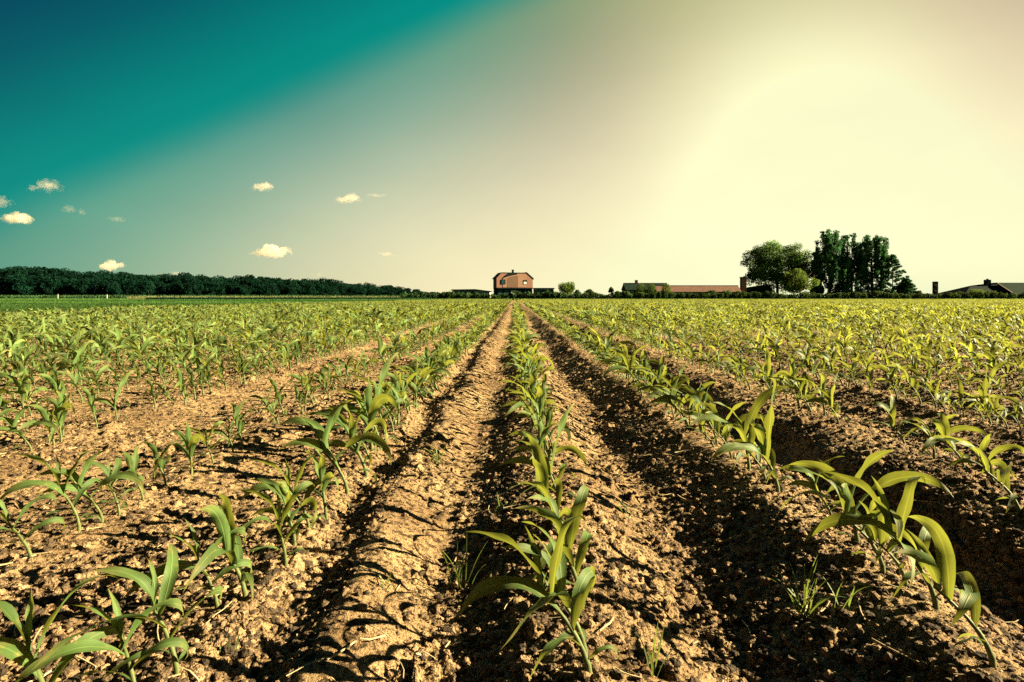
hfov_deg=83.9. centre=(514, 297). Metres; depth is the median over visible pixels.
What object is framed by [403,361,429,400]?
maize plant
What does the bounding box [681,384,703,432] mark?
maize plant
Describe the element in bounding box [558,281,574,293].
round bush
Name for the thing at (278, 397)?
maize plant
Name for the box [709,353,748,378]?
maize plant
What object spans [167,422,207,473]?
maize plant
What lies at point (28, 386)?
maize plant
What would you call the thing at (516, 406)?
maize plant
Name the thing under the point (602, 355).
maize plant
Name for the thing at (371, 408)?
maize plant
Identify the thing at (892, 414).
maize plant
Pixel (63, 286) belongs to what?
broadleaf tree
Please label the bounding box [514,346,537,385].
maize plant
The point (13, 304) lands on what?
meadow grass
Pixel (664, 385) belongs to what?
maize plant
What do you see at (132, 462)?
maize plant
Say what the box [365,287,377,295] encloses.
broadleaf tree
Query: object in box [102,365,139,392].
maize plant
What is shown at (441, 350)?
maize plant
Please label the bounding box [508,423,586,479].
maize plant
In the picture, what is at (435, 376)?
maize plant
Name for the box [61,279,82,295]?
broadleaf tree
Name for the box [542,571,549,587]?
grass weed
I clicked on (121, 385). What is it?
maize plant
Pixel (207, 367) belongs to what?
maize plant
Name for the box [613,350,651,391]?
maize plant
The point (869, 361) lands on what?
maize plant
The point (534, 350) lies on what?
maize plant
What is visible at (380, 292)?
broadleaf tree
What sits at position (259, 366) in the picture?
maize plant
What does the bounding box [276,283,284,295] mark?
broadleaf tree
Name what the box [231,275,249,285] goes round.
broadleaf tree
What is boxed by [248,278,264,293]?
broadleaf tree
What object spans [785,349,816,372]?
maize plant
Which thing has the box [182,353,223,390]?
maize plant
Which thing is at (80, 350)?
maize plant
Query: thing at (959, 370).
maize plant
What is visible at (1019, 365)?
maize plant
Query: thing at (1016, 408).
maize plant
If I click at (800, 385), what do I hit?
maize plant
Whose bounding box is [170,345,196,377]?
maize plant
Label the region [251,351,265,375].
maize plant
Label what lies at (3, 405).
maize plant
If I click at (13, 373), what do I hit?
maize plant
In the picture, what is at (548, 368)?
maize plant
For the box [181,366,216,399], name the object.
maize plant
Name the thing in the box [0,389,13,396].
maize plant
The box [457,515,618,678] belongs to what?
maize plant
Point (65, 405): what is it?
maize plant
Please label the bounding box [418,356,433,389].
maize plant
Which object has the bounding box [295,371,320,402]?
maize plant
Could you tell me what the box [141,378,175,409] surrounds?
maize plant
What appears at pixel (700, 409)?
maize plant
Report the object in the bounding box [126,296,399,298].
bank grass
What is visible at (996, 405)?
maize plant
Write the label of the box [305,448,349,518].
maize plant
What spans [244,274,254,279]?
broadleaf tree
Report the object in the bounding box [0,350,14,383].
maize plant
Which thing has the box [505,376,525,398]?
maize plant
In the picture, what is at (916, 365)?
maize plant
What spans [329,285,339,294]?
broadleaf tree
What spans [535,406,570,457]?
maize plant
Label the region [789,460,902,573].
maize plant
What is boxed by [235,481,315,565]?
maize plant
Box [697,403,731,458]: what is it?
maize plant
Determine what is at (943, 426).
maize plant
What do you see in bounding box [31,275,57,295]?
broadleaf tree
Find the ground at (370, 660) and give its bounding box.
[0,300,1023,681]
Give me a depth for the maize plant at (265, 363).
5.15 m
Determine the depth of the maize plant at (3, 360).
4.72 m
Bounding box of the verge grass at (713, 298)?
[406,298,1022,299]
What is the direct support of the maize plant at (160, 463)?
on the ground at (370, 660)
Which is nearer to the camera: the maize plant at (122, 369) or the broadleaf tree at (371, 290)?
the maize plant at (122, 369)
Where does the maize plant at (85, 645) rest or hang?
on the ground at (370, 660)
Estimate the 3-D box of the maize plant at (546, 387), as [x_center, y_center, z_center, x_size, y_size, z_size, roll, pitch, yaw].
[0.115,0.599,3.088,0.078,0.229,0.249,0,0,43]
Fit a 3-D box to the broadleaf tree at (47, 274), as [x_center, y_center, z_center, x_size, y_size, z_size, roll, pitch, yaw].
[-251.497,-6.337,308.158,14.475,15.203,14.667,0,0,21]
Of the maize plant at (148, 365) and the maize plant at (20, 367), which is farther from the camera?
the maize plant at (148, 365)
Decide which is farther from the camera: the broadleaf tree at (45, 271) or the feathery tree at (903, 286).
the broadleaf tree at (45, 271)
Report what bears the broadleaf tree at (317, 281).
on the meadow
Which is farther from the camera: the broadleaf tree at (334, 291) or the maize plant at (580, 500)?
the broadleaf tree at (334, 291)
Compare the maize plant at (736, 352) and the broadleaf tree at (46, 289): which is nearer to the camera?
the maize plant at (736, 352)
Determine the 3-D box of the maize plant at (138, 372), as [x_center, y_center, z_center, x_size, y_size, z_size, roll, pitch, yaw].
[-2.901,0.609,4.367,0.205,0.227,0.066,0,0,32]
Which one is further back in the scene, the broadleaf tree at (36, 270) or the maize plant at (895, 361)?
the broadleaf tree at (36, 270)
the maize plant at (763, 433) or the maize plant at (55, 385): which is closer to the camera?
the maize plant at (763, 433)
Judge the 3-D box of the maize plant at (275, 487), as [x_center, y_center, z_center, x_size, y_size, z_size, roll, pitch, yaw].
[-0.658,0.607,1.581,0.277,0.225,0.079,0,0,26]
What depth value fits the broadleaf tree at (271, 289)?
301.68 m
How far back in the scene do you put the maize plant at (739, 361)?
4.36 m
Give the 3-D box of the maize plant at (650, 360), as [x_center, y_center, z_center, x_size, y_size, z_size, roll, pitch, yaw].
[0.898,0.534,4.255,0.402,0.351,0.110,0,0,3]
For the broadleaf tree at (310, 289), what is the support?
on the meadow
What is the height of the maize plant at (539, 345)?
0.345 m
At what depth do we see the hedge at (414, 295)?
171.46 m
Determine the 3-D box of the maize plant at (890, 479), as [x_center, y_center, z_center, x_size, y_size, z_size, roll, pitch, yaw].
[0.931,0.557,1.544,0.419,0.326,0.075,0,0,31]
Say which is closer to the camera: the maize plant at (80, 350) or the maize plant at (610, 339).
the maize plant at (80, 350)
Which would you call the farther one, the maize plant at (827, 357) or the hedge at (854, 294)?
the hedge at (854, 294)
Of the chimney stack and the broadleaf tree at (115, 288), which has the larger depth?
the broadleaf tree at (115, 288)
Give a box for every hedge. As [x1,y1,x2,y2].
[399,291,477,297]
[432,291,557,298]
[555,290,752,298]
[751,290,915,298]
[914,290,1023,298]
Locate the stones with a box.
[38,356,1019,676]
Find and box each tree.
[0,268,8,276]
[0,278,10,294]
[1,276,9,295]
[3,267,25,275]
[3,273,24,295]
[11,273,36,294]
[12,268,41,279]
[24,279,42,295]
[29,266,46,269]
[30,267,43,277]
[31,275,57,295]
[37,272,60,280]
[40,276,61,294]
[42,268,59,273]
[44,269,67,276]
[56,279,74,295]
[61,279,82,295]
[62,270,83,294]
[72,278,90,294]
[81,277,103,294]
[82,272,101,284]
[90,280,108,295]
[100,270,112,273]
[104,280,122,295]
[108,275,127,294]
[115,272,141,287]
[120,280,135,295]
[127,278,149,295]
[137,275,153,289]
[138,280,157,295]
[146,276,163,286]
[153,281,164,295]
[158,283,170,295]
[160,274,175,284]
[164,273,179,283]
[168,281,182,295]
[174,274,190,281]
[174,275,197,294]
[180,276,203,293]
[182,278,197,295]
[191,283,204,294]
[195,274,208,286]
[197,281,211,295]
[205,282,219,294]
[209,278,226,286]
[213,282,231,295]
[226,282,240,295]
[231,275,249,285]
[236,284,251,295]
[240,279,252,289]
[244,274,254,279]
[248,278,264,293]
[248,283,261,295]
[257,276,269,280]
[258,281,268,294]
[261,284,279,295]
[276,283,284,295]
[282,283,296,295]
[283,278,298,287]
[294,285,305,295]
[295,279,306,287]
[301,284,318,295]
[310,279,322,287]
[313,284,326,295]
[316,277,328,282]
[319,286,332,295]
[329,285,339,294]
[336,285,347,295]
[338,283,349,294]
[346,286,358,295]
[352,287,367,295]
[362,282,373,290]
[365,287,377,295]
[373,288,385,295]
[381,285,389,294]
[385,289,396,295]
[395,286,404,292]
[636,283,645,292]
[646,283,656,293]
[661,283,670,292]
[740,239,814,293]
[781,268,819,293]
[809,252,824,293]
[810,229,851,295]
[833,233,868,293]
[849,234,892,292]
[873,254,910,292]
[894,278,917,296]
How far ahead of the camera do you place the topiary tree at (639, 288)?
160.15 m
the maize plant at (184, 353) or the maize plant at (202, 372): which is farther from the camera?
the maize plant at (184, 353)
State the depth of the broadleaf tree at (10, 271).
309.20 m
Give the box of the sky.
[0,0,1023,297]
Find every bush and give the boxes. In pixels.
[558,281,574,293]
[608,287,613,293]
[706,290,718,293]
[968,289,987,296]
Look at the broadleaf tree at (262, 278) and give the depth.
334.09 m
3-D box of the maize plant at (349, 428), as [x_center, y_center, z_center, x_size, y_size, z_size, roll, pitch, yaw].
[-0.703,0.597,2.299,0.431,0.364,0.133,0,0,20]
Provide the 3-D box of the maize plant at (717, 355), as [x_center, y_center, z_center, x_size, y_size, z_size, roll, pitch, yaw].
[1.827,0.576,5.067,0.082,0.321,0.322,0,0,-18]
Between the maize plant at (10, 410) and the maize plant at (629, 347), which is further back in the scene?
the maize plant at (629, 347)
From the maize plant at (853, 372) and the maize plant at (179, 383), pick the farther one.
the maize plant at (853, 372)
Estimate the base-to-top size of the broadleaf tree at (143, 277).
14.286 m
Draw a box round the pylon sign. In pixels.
[932,282,937,294]
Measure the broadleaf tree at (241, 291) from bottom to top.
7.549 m
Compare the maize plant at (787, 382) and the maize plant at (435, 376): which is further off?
the maize plant at (435, 376)
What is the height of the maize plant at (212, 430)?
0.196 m
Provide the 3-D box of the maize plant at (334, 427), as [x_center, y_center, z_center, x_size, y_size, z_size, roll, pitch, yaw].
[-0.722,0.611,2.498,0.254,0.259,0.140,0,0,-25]
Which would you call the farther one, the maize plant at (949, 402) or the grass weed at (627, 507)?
the maize plant at (949, 402)
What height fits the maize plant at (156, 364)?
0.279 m
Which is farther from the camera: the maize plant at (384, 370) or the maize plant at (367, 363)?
the maize plant at (367, 363)
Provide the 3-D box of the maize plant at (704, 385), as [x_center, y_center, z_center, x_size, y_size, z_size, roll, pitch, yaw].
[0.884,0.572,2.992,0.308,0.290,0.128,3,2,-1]
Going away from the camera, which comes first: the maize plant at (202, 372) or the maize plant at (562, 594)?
the maize plant at (562, 594)
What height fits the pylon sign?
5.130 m
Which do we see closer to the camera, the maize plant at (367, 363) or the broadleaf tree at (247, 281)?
the maize plant at (367, 363)
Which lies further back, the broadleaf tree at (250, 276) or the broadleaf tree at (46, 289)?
the broadleaf tree at (250, 276)
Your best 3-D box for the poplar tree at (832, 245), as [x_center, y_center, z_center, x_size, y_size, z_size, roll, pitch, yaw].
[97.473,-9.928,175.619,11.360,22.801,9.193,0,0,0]
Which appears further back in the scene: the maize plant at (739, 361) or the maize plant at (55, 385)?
the maize plant at (739, 361)
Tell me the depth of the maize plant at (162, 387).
3.65 m
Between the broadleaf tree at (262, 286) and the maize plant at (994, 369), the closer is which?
the maize plant at (994, 369)
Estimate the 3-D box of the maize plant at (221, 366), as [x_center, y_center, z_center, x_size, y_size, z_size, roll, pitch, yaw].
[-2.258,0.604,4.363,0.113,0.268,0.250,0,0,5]
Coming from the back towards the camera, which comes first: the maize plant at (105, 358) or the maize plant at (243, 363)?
the maize plant at (105, 358)
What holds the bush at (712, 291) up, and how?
on the far grassland
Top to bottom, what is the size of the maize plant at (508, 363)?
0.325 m
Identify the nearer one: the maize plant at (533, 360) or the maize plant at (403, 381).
the maize plant at (403, 381)
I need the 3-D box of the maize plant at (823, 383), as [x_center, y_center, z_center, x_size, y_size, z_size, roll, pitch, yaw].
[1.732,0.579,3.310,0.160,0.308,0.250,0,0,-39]
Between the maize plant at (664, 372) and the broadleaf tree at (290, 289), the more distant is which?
the broadleaf tree at (290, 289)
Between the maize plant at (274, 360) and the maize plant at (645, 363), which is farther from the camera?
the maize plant at (274, 360)
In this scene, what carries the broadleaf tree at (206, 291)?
on the meadow
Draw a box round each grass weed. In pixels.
[212,634,239,654]
[380,571,391,590]
[424,441,447,464]
[437,538,484,589]
[495,493,515,511]
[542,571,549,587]
[612,496,641,519]
[635,623,674,678]
[770,555,842,620]
[818,571,879,615]
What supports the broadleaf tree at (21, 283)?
on the meadow
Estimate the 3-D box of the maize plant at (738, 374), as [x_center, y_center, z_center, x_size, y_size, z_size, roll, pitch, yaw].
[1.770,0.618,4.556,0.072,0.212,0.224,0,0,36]
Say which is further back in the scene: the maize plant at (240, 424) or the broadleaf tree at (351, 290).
the broadleaf tree at (351, 290)
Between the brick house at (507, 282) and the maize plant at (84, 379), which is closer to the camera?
the maize plant at (84, 379)
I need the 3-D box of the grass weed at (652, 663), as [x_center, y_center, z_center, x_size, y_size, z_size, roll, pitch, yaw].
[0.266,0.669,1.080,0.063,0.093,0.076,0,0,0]
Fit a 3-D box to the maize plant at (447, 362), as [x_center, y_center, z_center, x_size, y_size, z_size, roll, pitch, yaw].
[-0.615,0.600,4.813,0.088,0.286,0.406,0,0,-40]
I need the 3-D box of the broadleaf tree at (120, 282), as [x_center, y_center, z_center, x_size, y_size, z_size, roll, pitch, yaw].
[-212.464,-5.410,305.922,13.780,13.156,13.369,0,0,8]
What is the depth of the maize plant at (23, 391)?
3.31 m
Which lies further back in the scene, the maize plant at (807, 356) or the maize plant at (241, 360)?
the maize plant at (807, 356)
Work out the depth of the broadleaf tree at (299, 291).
313.79 m
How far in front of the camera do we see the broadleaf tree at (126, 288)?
302.11 m
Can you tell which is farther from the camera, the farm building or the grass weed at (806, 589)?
the farm building
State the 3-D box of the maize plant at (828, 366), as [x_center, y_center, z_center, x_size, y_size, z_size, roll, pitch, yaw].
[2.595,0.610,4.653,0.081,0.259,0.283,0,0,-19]
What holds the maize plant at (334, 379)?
on the ground at (370, 660)
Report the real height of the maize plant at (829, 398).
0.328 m
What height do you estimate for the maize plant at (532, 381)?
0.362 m
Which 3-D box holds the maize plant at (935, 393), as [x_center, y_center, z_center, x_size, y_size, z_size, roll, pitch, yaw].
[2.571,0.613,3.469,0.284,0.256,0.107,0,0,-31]
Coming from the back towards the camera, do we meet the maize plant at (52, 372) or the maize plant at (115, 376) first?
the maize plant at (115, 376)
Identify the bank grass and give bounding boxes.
[0,294,398,298]
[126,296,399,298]
[145,297,431,299]
[152,296,401,297]
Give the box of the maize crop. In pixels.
[0,299,1023,381]
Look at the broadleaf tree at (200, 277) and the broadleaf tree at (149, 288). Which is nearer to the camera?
the broadleaf tree at (149, 288)
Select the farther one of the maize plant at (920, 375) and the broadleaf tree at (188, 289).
the broadleaf tree at (188, 289)
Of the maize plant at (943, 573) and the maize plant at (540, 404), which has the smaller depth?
the maize plant at (943, 573)
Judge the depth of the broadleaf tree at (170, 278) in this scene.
317.85 m
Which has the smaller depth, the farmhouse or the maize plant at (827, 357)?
the maize plant at (827, 357)
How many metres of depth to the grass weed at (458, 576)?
1.50 m
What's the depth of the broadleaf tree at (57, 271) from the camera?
310.57 m
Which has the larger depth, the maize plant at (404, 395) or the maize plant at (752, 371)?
the maize plant at (752, 371)
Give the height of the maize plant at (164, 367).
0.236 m
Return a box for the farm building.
[653,285,741,293]
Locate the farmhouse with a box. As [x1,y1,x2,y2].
[621,280,666,293]
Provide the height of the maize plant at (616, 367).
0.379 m
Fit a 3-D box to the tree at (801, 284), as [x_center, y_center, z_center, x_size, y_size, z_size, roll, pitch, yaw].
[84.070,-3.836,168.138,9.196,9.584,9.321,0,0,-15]
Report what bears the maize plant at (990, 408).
on the ground at (370, 660)
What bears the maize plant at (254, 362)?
on the ground at (370, 660)
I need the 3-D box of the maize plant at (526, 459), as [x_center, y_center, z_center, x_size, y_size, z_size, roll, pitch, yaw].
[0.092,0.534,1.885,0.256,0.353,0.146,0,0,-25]
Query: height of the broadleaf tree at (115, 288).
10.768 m
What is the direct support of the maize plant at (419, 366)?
on the ground at (370, 660)
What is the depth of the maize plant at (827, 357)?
4.59 m
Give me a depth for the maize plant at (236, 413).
2.59 m
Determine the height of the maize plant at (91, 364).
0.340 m
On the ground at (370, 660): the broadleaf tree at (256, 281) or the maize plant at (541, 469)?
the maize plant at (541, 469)
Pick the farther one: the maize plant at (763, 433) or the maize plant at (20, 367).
the maize plant at (20, 367)
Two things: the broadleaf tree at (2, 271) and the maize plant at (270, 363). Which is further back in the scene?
the broadleaf tree at (2, 271)
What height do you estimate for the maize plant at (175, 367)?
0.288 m
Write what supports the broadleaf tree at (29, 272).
on the meadow
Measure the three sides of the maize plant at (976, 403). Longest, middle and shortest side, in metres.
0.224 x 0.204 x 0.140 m
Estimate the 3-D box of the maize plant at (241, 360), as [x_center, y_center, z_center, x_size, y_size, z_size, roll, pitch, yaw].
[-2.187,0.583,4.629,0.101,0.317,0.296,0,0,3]
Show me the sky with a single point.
(440, 146)
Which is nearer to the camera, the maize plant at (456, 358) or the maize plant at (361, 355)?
the maize plant at (361, 355)
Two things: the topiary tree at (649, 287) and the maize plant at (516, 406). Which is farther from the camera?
the topiary tree at (649, 287)
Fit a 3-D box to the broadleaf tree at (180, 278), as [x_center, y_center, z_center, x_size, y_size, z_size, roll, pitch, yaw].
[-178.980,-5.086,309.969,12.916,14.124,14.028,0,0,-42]
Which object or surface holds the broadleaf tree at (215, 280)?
on the meadow
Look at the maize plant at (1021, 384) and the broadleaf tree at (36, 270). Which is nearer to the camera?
the maize plant at (1021, 384)
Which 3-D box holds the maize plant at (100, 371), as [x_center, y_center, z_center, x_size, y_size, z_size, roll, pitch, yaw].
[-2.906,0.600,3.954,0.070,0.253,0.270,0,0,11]
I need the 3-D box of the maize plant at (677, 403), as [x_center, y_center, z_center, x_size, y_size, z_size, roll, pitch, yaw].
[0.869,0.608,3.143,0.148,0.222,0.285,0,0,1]
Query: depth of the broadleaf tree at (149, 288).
293.16 m
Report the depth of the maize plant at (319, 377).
4.02 m
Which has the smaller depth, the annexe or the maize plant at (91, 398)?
the maize plant at (91, 398)
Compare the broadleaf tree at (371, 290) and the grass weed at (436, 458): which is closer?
the grass weed at (436, 458)
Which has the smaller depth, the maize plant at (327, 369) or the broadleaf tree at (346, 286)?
the maize plant at (327, 369)
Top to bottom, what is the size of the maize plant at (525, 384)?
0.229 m
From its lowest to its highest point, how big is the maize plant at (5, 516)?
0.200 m
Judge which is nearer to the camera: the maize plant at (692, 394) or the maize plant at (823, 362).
the maize plant at (692, 394)
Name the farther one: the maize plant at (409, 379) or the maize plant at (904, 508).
the maize plant at (409, 379)
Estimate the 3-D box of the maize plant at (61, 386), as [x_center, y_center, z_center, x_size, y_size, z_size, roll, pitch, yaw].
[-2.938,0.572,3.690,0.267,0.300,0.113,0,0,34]
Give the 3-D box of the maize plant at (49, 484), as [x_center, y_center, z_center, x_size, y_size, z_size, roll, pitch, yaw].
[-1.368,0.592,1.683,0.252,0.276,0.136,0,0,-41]
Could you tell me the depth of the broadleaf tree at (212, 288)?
301.88 m
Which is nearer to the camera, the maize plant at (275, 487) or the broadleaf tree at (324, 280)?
the maize plant at (275, 487)
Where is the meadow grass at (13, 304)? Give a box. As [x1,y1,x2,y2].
[0,298,434,312]
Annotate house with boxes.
[451,289,491,297]
[492,270,533,297]
[938,279,1023,294]
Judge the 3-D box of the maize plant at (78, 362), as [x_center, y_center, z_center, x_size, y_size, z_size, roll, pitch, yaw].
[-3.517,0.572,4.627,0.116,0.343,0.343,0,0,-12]
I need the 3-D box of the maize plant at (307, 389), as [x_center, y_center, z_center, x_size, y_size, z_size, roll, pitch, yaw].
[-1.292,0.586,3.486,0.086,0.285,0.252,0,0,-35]
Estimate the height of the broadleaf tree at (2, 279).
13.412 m
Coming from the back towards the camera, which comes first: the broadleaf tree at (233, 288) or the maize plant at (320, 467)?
the broadleaf tree at (233, 288)
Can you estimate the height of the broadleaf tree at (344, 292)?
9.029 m
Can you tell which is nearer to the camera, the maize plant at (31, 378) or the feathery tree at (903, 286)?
the maize plant at (31, 378)
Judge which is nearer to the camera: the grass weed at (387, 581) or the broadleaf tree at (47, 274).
the grass weed at (387, 581)
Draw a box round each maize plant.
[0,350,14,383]
[0,355,41,412]
[0,356,7,379]
[0,369,29,398]
[0,376,15,416]
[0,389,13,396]
[0,406,57,450]
[0,409,25,436]
[0,449,101,531]
[0,493,65,557]
[0,575,120,681]
[10,374,32,416]
[10,387,47,415]
[11,361,29,393]
[14,404,58,444]
[15,589,187,681]
[24,367,47,393]
[24,395,67,441]
[27,373,66,400]
[28,359,51,387]
[30,358,77,386]
[32,542,222,678]
[35,450,143,522]
[38,367,66,399]
[39,391,74,434]
[48,369,92,402]
[49,340,93,385]
[52,456,143,516]
[57,347,101,381]
[58,362,72,402]
[67,386,97,426]
[69,348,99,384]
[69,352,102,380]
[74,374,105,397]
[79,365,109,395]
[81,355,111,380]
[87,370,134,420]
[97,373,121,395]
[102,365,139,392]
[114,446,145,499]
[116,366,144,390]
[123,519,252,610]
[133,363,144,387]
[138,355,171,384]
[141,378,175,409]
[141,440,188,484]
[144,359,154,382]
[152,374,173,405]
[154,359,172,382]
[159,355,186,377]
[164,346,208,374]
[166,364,210,400]
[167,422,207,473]
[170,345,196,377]
[173,368,190,404]
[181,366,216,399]
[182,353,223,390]
[183,421,229,462]
[183,494,253,601]
[191,356,218,394]
[196,357,219,391]
[201,399,247,452]
[210,358,229,389]
[222,356,252,384]
[231,403,257,448]
[233,360,256,380]
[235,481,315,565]
[236,351,259,383]
[239,454,325,528]
[245,354,259,381]
[246,357,269,375]
[247,399,286,425]
[248,383,280,423]
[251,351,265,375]
[251,358,272,371]
[251,478,316,544]
[258,354,284,370]
[264,358,274,373]
[266,378,298,416]
[279,400,391,493]
[286,371,318,405]
[294,386,306,413]
[295,371,313,410]
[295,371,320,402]
[305,403,387,476]
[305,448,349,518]
[306,366,339,394]
[316,370,329,398]
[319,405,380,458]
[320,363,333,393]
[325,371,346,388]
[326,355,345,386]
[327,352,397,449]
[334,352,360,385]
[337,347,366,382]
[340,377,398,453]
[347,357,366,378]
[347,376,405,431]
[355,390,373,430]
[356,355,379,376]
[364,350,379,371]
[372,373,419,425]
[372,380,384,434]
[376,376,395,424]
[386,367,430,405]
[387,369,434,408]
[387,371,409,414]
[387,381,406,418]
[391,363,431,396]
[395,355,451,396]
[395,370,410,409]
[396,352,442,392]
[400,371,441,397]
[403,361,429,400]
[409,347,446,373]
[410,349,444,374]
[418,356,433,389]
[424,346,442,389]
[430,348,461,375]
[431,346,448,359]
[433,346,460,367]
[433,354,444,374]
[435,355,456,380]
[436,339,446,358]
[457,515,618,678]
[499,373,537,428]
[499,403,575,504]
[500,342,543,374]
[501,521,594,660]
[502,350,543,371]
[503,343,544,370]
[504,386,546,418]
[505,355,528,388]
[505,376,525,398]
[507,434,563,540]
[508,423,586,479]
[509,385,560,435]
[510,363,537,382]
[514,343,553,375]
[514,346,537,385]
[515,355,537,381]
[515,485,592,607]
[516,406,548,449]
[517,351,542,376]
[517,374,554,408]
[517,383,559,420]
[517,481,574,567]
[521,357,554,383]
[522,376,536,401]
[524,386,549,423]
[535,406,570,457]
[537,415,550,465]
[589,343,630,372]
[591,336,615,366]
[596,351,629,374]
[597,346,644,382]
[602,345,633,375]
[602,349,644,395]
[603,352,624,377]
[608,346,658,386]
[611,344,634,384]
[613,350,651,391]
[627,356,648,393]
[629,356,673,405]
[630,363,688,407]
[630,365,667,398]
[635,354,662,397]
[641,378,690,417]
[643,374,713,424]
[645,361,687,412]
[649,380,711,424]
[654,381,715,426]
[655,385,681,418]
[662,384,670,413]
[672,384,717,443]
[677,401,733,447]
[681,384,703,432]
[687,402,765,453]
[689,386,787,470]
[690,342,718,372]
[693,349,723,369]
[693,349,725,374]
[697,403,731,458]
[698,405,710,438]
[706,345,728,374]
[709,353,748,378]
[711,419,769,480]
[719,378,792,492]
[720,357,745,385]
[724,350,748,381]
[724,353,750,389]
[725,357,739,380]
[725,359,740,382]
[730,362,741,383]
[741,364,761,392]
[743,348,788,393]
[744,357,781,393]
[751,367,785,401]
[767,374,814,404]
[768,373,799,402]
[777,450,953,549]
[778,456,874,515]
[780,370,828,412]
[783,361,819,410]
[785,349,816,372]
[785,357,811,407]
[789,344,834,379]
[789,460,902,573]
[797,373,840,416]
[798,341,830,375]
[802,368,847,422]
[804,353,821,377]
[804,471,959,609]
[813,347,857,385]
[816,357,836,381]
[817,355,843,382]
[824,355,864,387]
[832,360,874,388]
[848,352,885,389]
[855,497,914,587]
[860,389,928,444]
[861,371,873,394]
[869,363,909,395]
[871,367,918,399]
[885,363,921,404]
[887,357,904,374]
[887,373,906,400]
[888,345,922,376]
[892,414,990,463]
[894,515,996,667]
[902,351,922,377]
[903,367,936,408]
[919,356,933,379]
[920,356,946,383]
[920,378,945,411]
[920,412,970,468]
[929,362,973,386]
[931,434,1023,481]
[932,387,957,412]
[932,435,1021,515]
[939,375,978,417]
[952,369,982,390]
[953,373,983,392]
[956,390,986,421]
[959,365,994,424]
[967,361,1006,394]
[973,391,1001,426]
[978,373,1021,398]
[983,392,1007,428]
[988,354,1023,383]
[996,396,1023,414]
[1000,403,1023,428]
[1004,355,1023,379]
[1007,379,1023,395]
[1008,363,1023,377]
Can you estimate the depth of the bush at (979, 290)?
160.00 m
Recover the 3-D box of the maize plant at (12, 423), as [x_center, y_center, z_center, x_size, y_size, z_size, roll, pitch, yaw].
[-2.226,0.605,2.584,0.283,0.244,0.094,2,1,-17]
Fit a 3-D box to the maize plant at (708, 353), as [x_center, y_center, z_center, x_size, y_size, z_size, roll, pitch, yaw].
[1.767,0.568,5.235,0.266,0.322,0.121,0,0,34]
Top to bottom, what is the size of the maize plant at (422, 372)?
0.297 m
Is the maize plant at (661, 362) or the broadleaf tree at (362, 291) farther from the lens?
the broadleaf tree at (362, 291)
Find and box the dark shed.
[747,285,772,293]
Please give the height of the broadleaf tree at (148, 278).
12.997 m
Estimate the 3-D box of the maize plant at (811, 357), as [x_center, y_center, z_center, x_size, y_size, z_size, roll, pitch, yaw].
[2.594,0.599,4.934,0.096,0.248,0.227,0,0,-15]
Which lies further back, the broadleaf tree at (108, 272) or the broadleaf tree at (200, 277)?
the broadleaf tree at (108, 272)
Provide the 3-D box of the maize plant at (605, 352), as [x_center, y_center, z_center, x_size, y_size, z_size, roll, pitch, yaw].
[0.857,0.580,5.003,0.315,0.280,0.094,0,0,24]
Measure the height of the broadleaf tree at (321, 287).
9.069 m
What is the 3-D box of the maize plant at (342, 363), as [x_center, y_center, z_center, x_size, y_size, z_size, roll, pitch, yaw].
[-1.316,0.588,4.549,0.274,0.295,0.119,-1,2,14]
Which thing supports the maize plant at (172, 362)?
on the ground at (370, 660)
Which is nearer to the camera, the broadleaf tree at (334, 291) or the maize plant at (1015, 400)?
the maize plant at (1015, 400)
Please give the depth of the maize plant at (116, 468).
1.84 m
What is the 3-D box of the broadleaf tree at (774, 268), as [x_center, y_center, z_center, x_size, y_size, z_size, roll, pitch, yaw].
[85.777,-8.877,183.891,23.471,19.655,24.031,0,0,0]
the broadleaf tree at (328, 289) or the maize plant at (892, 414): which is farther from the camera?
the broadleaf tree at (328, 289)
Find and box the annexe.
[533,288,554,297]
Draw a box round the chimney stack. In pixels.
[739,277,746,291]
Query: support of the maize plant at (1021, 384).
on the ground at (370, 660)
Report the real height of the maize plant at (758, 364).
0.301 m
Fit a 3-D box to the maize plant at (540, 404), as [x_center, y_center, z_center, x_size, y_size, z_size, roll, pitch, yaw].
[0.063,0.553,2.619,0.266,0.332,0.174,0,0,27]
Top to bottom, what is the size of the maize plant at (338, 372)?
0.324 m
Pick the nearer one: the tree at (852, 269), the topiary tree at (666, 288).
the topiary tree at (666, 288)
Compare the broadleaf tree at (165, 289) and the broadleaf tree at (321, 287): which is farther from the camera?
the broadleaf tree at (321, 287)
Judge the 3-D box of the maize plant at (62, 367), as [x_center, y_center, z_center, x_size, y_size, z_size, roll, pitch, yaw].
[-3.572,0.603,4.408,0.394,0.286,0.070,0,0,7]
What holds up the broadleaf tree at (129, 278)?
on the meadow
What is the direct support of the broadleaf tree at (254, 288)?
on the meadow
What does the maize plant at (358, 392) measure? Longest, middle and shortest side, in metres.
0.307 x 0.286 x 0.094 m
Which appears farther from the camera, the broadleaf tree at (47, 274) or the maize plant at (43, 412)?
the broadleaf tree at (47, 274)
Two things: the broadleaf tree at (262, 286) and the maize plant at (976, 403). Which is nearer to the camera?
the maize plant at (976, 403)
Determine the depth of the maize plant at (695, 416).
2.60 m
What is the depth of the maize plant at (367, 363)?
5.00 m
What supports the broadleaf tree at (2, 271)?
on the meadow

